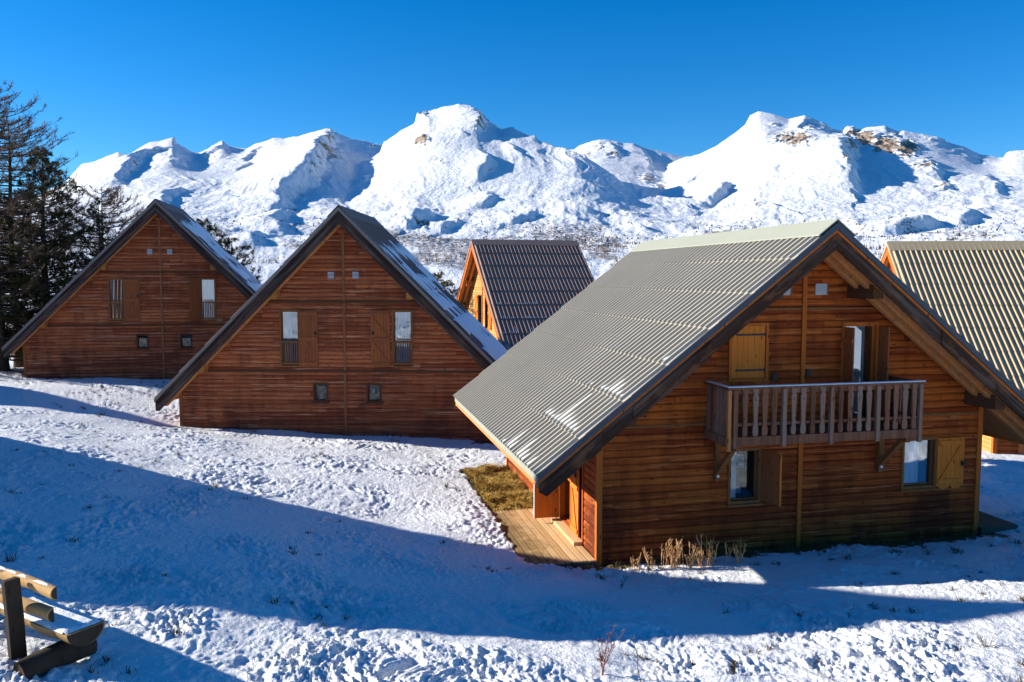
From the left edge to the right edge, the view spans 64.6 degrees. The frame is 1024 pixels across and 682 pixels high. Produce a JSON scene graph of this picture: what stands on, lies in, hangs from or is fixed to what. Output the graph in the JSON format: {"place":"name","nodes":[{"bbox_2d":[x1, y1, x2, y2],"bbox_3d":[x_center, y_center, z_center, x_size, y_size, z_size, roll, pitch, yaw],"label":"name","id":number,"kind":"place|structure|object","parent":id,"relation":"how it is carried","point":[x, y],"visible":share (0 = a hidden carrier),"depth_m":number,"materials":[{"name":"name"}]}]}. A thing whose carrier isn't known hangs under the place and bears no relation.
{"place":"outdoors","nodes":[
{"label":"outdoors","id":0,"kind":"place"},
{"bbox_2d":[0,363,1023,681],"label":"ground","id":1,"kind":"structure","parent":0,"point":[400,585],"depth_m":12.30,"materials":[{"name":"white snow"}]},
{"bbox_2d":[0,190,30,324],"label":"larch tree","id":2,"kind":"object","parent":1,"relation":"on","point":[6,263],"visible":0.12,"depth_m":36.84,"materials":[{"name":"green plant"}]},
{"bbox_2d":[4,281,35,334],"bbox_3d":[-25.687,-1.653,36.429,7.469,6.668,6.669,2,5,23],"label":"pine tree","id":3,"kind":"object","parent":1,"relation":"on","point":[16,316],"visible":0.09,"depth_m":37.10,"materials":[{"name":"green plant"}]},
{"bbox_2d":[0,119,91,367],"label":"larch tree","id":4,"kind":"object","parent":1,"relation":"on","point":[19,363],"visible":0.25,"depth_m":37.94,"materials":[{"name":"brown plant"}]},
{"bbox_2d":[0,80,93,370],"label":"larch tree","id":5,"kind":"object","parent":1,"relation":"on","point":[4,362],"visible":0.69,"depth_m":35.52,"materials":[{"name":"brown plant"}]},
{"bbox_2d":[0,146,104,361],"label":"pine tree","id":6,"kind":"object","parent":1,"relation":"on","point":[62,258],"visible":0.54,"depth_m":37.10,"materials":[{"name":"green plant"}]},
{"bbox_2d":[0,568,105,679],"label":"log bench","id":7,"kind":"object","parent":1,"relation":"on","point":[74,646],"visible":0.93,"depth_m":8.07,"materials":[{"name":"brown wood"}]},
{"bbox_2d":[0,566,47,585],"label":"bench snow","id":8,"kind":"structure","parent":7,"relation":"on","point":[24,576],"depth_m":8.24,"materials":[{"name":"white snow"}]},
{"bbox_2d":[0,581,101,633],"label":"bench snow","id":9,"kind":"structure","parent":7,"relation":"on","point":[67,620],"depth_m":8.22,"materials":[{"name":"white snow"}]},
{"bbox_2d":[4,184,146,311],"bbox_3d":[-20.226,-3.044,40.417,8.924,9.545,9.478,-2,5,-23],"label":"larch tree","id":10,"kind":"object","parent":1,"relation":"on","point":[111,202],"visible":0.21,"depth_m":39.57,"materials":[{"name":"brown plant"}]},
{"bbox_2d":[67,197,114,276],"bbox_3d":[-19.544,-2.489,38.130,4.597,8.548,4.473,0,4,0],"label":"pine tree","id":11,"kind":"object","parent":1,"relation":"on","point":[98,222],"visible":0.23,"depth_m":37.54,"materials":[{"name":"green plant"}]},
{"bbox_2d":[85,231,120,265],"bbox_3d":[-18.389,-1.813,39.078,6.680,7.149,6.543,0,4,0],"label":"larch tree","id":12,"kind":"object","parent":1,"relation":"on","point":[103,241],"depth_m":38.62,"materials":[{"name":"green plant"}]},
{"bbox_2d":[1,198,260,378],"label":"chalet","id":13,"kind":"object","parent":1,"relation":"on","point":[155,289],"visible":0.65,"depth_m":34.45,"materials":[{"name":"brown wood"}]},
{"bbox_2d":[107,278,124,321],"bbox_3d":[-16.824,-1.757,34.603,0.650,1.880,0.695,-1,5,-11],"label":"window","id":14,"kind":"structure","parent":13,"relation":"in","point":[115,285],"depth_m":34.41,"materials":[{"name":"brown wood"}]},
{"bbox_2d":[136,334,149,349],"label":"window","id":15,"kind":"structure","parent":13,"relation":"in","point":[142,340],"depth_m":34.69,"materials":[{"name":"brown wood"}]},
{"bbox_2d":[179,333,192,348],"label":"window","id":16,"kind":"structure","parent":13,"relation":"in","point":[185,338],"depth_m":35.04,"materials":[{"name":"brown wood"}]},
{"bbox_2d":[199,278,216,320],"bbox_3d":[-13.205,-1.811,35.305,0.670,1.880,0.695,-1,5,-11],"label":"window","id":17,"kind":"structure","parent":13,"relation":"in","point":[208,310],"depth_m":35.11,"materials":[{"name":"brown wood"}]},
{"bbox_2d":[177,217,262,291],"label":"roof snow","id":18,"kind":"structure","parent":13,"relation":"on","point":[197,229],"depth_m":36.81,"materials":[{"name":"white snow"}]},
{"bbox_2d":[196,217,238,259],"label":"pine tree","id":19,"kind":"object","parent":1,"relation":"on","point":[210,228],"visible":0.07,"depth_m":42.21,"materials":[{"name":"green plant"}]},
{"bbox_2d":[218,236,260,280],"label":"pine tree","id":20,"kind":"object","parent":1,"relation":"on","point":[227,243],"visible":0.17,"depth_m":41.35,"materials":[{"name":"green plant"}]},
{"bbox_2d":[154,205,494,441],"bbox_3d":[-5.346,-0.095,28.498,12.288,8.828,5.620,0,4,2],"label":"chalet","id":21,"kind":"object","parent":1,"relation":"on","point":[340,322],"visible":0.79,"depth_m":26.28,"materials":[{"name":"brown wood"}]},
{"bbox_2d":[279,309,298,366],"bbox_3d":[-7.215,-0.107,26.588,0.650,1.880,0.695,0,4,2],"label":"window","id":22,"kind":"structure","parent":21,"relation":"in","point":[288,318],"depth_m":26.39,"materials":[{"name":"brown wood"}]},
{"bbox_2d":[312,383,328,403],"bbox_3d":[-6.236,1.675,26.695,0.560,0.670,0.690,0,4,2],"label":"window","id":23,"kind":"structure","parent":21,"relation":"in","point":[320,390],"depth_m":26.50,"materials":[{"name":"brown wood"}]},
{"bbox_2d":[365,383,382,403],"bbox_3d":[-4.477,1.680,26.634,0.560,0.670,0.690,0,4,2],"label":"window","id":24,"kind":"structure","parent":21,"relation":"in","point":[374,390],"depth_m":26.40,"materials":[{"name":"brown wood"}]},
{"bbox_2d":[392,310,412,367],"bbox_3d":[-3.527,-0.097,26.459,0.670,1.880,0.695,0,4,2],"label":"window","id":25,"kind":"structure","parent":21,"relation":"in","point":[402,320],"depth_m":26.27,"materials":[{"name":"brown wood"}]},
{"bbox_2d":[366,234,506,360],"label":"roof snow","id":26,"kind":"structure","parent":21,"relation":"on","point":[494,348],"depth_m":27.81,"materials":[{"name":"white snow"}]},
{"bbox_2d":[432,270,467,309],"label":"pine tree","id":27,"kind":"object","parent":1,"relation":"on","point":[446,283],"visible":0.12,"depth_m":46.01,"materials":[{"name":"green plant"}]},
{"bbox_2d":[462,461,533,510],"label":"winter grass","id":28,"kind":"structure","parent":1,"relation":"on","point":[501,487],"depth_m":19.50,"materials":[{"name":"yellow plant"}]},
{"bbox_2d":[456,239,594,350],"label":"chalet","id":29,"kind":"object","parent":1,"relation":"on","point":[550,278],"visible":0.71,"depth_m":40.87,"materials":[{"name":"grey metal"}]},
{"bbox_2d":[478,294,481,323],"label":"window","id":30,"kind":"structure","parent":29,"relation":"in","point":[479,295],"depth_m":43.38,"materials":[{"name":"brown wood"}]},
{"bbox_2d":[485,298,487,329],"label":"window","id":31,"kind":"structure","parent":29,"relation":"in","point":[486,305],"depth_m":41.93,"materials":[{"name":"brown wood"}]},
{"bbox_2d":[498,301,544,347],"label":"roof snow","id":32,"kind":"structure","parent":29,"relation":"on","point":[523,317],"depth_m":37.97,"materials":[{"name":"white snow"}]},
{"bbox_2d":[492,508,596,566],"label":"wooden deck","id":33,"kind":"structure","parent":1,"relation":"on","point":[541,540],"depth_m":15.71,"materials":[{"name":"brown wood"}]},
{"bbox_2d":[596,625,624,675],"bbox_3d":[1.074,3.414,8.866,0.297,0.634,0.234,0,4,0],"label":"twig plant","id":34,"kind":"object","parent":1,"relation":"on","point":[602,665],"visible":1,"depth_m":8.92,"materials":[{"name":"brown plant"}]},
{"bbox_2d":[630,553,640,570],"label":"dry stalks","id":35,"kind":"object","parent":1,"relation":"on","point":[637,562],"visible":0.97,"depth_m":14.20,"materials":[{"name":"beige plant"}]},
{"bbox_2d":[632,635,640,681],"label":"twig plant","id":36,"kind":"object","parent":1,"relation":"on","point":[637,659],"visible":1,"depth_m":8.66,"materials":[{"name":"brown plant"}]},
{"bbox_2d":[642,547,654,570],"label":"dry stalks","id":37,"kind":"object","parent":1,"relation":"on","point":[647,557],"visible":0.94,"depth_m":14.24,"materials":[{"name":"beige plant"}]},
{"bbox_2d":[660,537,683,567],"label":"dry stalks","id":38,"kind":"object","parent":1,"relation":"on","point":[672,554],"visible":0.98,"depth_m":14.24,"materials":[{"name":"beige plant"}]},
{"bbox_2d":[684,543,699,568],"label":"dry stalks","id":39,"kind":"object","parent":1,"relation":"on","point":[691,560],"visible":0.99,"depth_m":14.24,"materials":[{"name":"beige plant"}]},
{"bbox_2d":[696,550,707,567],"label":"dry stalks","id":40,"kind":"object","parent":1,"relation":"on","point":[699,558],"visible":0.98,"depth_m":14.28,"materials":[{"name":"beige plant"}]},
{"bbox_2d":[696,533,718,565],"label":"dry stalks","id":41,"kind":"object","parent":1,"relation":"on","point":[709,553],"visible":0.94,"depth_m":14.32,"materials":[{"name":"beige plant"}]},
{"bbox_2d":[729,659,737,674],"bbox_3d":[2.495,3.678,9.113,0.107,0.235,0.080,0,4,0],"label":"twig plant","id":42,"kind":"object","parent":1,"relation":"on","point":[733,666],"visible":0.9,"depth_m":9.10,"materials":[{"name":"brown plant"}]},
{"bbox_2d":[725,539,746,564],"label":"dry stalks","id":43,"kind":"object","parent":1,"relation":"on","point":[737,552],"visible":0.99,"depth_m":14.40,"materials":[{"name":"beige plant"}]},
{"bbox_2d":[453,219,1023,566],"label":"chalet","id":44,"kind":"object","parent":1,"relation":"on","point":[674,445],"visible":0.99,"depth_m":15.23,"materials":[{"name":"orange wood"}]},
{"bbox_2d":[559,476,570,528],"bbox_3d":[1.150,2.765,16.536,0.150,2.020,0.830,-1,5,-13],"label":"terrace door","id":45,"kind":"structure","parent":44,"relation":"in","point":[565,488],"depth_m":16.86,"materials":[{"name":"brown wood"}]},
{"bbox_2d":[578,465,584,543],"bbox_3d":[1.337,2.830,15.709,0.150,2.020,0.690,-1,5,-13],"label":"terrace door","id":46,"kind":"structure","parent":44,"relation":"in","point":[581,490],"depth_m":15.80,"materials":[{"name":"brown wood"}]},
{"bbox_2d":[502,356,668,464],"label":"roof snow","id":47,"kind":"structure","parent":44,"relation":"on","point":[563,419],"depth_m":14.62,"materials":[{"name":"white snow"}]},
{"bbox_2d":[725,447,762,507],"bbox_3d":[4.265,2.512,15.537,0.740,1.100,0.890,-1,5,-13],"label":"window","id":48,"kind":"structure","parent":44,"relation":"in","point":[744,468],"depth_m":15.29,"materials":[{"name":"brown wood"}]},
{"bbox_2d":[706,380,925,387],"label":"railing snow","id":49,"kind":"structure","parent":44,"relation":"on","point":[719,384],"depth_m":14.39,"materials":[{"name":"white snow"}]},
{"bbox_2d":[840,322,879,422],"bbox_3d":[6.550,0.583,16.024,0.790,1.970,1.050,-1,5,-13],"label":"balcony door","id":50,"kind":"structure","parent":44,"relation":"in","point":[866,333],"depth_m":15.67,"materials":[{"name":"brown wood"}]},
{"bbox_2d":[898,437,938,491],"bbox_3d":[7.970,2.405,16.260,0.870,1.060,0.690,-1,5,-13],"label":"window","id":51,"kind":"structure","parent":44,"relation":"in","point":[918,459],"depth_m":16.11,"materials":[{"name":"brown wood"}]},
{"bbox_2d":[880,241,1023,454],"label":"chalet","id":52,"kind":"object","parent":1,"relation":"on","point":[971,293],"visible":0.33,"depth_m":29.43,"materials":[{"name":"grey metal"}]},
{"bbox_2d":[978,511,1017,534],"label":"wooden deck","id":53,"kind":"structure","parent":1,"relation":"on","point":[988,524],"depth_m":16.52,"materials":[{"name":"brown wood"}]},
{"bbox_2d":[0,104,1023,362],"bbox_3d":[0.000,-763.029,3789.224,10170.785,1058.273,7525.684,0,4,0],"label":"mountains","id":54,"kind":"structure","parent":0,"point":[424,174],"depth_m":3056.59,"materials":[{"name":"white snow"}]},
{"bbox_2d":[17,204,1023,286],"bbox_3d":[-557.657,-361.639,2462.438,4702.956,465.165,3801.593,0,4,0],"label":"mountain shrubs","id":55,"kind":"object","parent":54,"relation":"on","point":[566,237],"visible":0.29,"depth_m":2284.10,"materials":[{"name":"plant"}]},
{"bbox_2d":[244,234,896,266],"bbox_3d":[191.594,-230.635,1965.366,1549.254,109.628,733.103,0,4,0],"label":"bare woods","id":56,"kind":"object","parent":54,"relation":"on","point":[604,250],"visible":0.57,"depth_m":1906.39,"materials":[{"name":"brown plant"}]},
{"bbox_2d":[0,0,1023,196],"label":"sky","id":57,"kind":"structure","parent":0,"point":[676,77],"materials":[{"name":"blue"}]},
{"bbox_2d":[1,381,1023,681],"bbox_3d":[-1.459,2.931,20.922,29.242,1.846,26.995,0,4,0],"label":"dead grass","id":58,"kind":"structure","parent":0,"point":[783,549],"depth_m":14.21,"materials":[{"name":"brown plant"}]}
]}

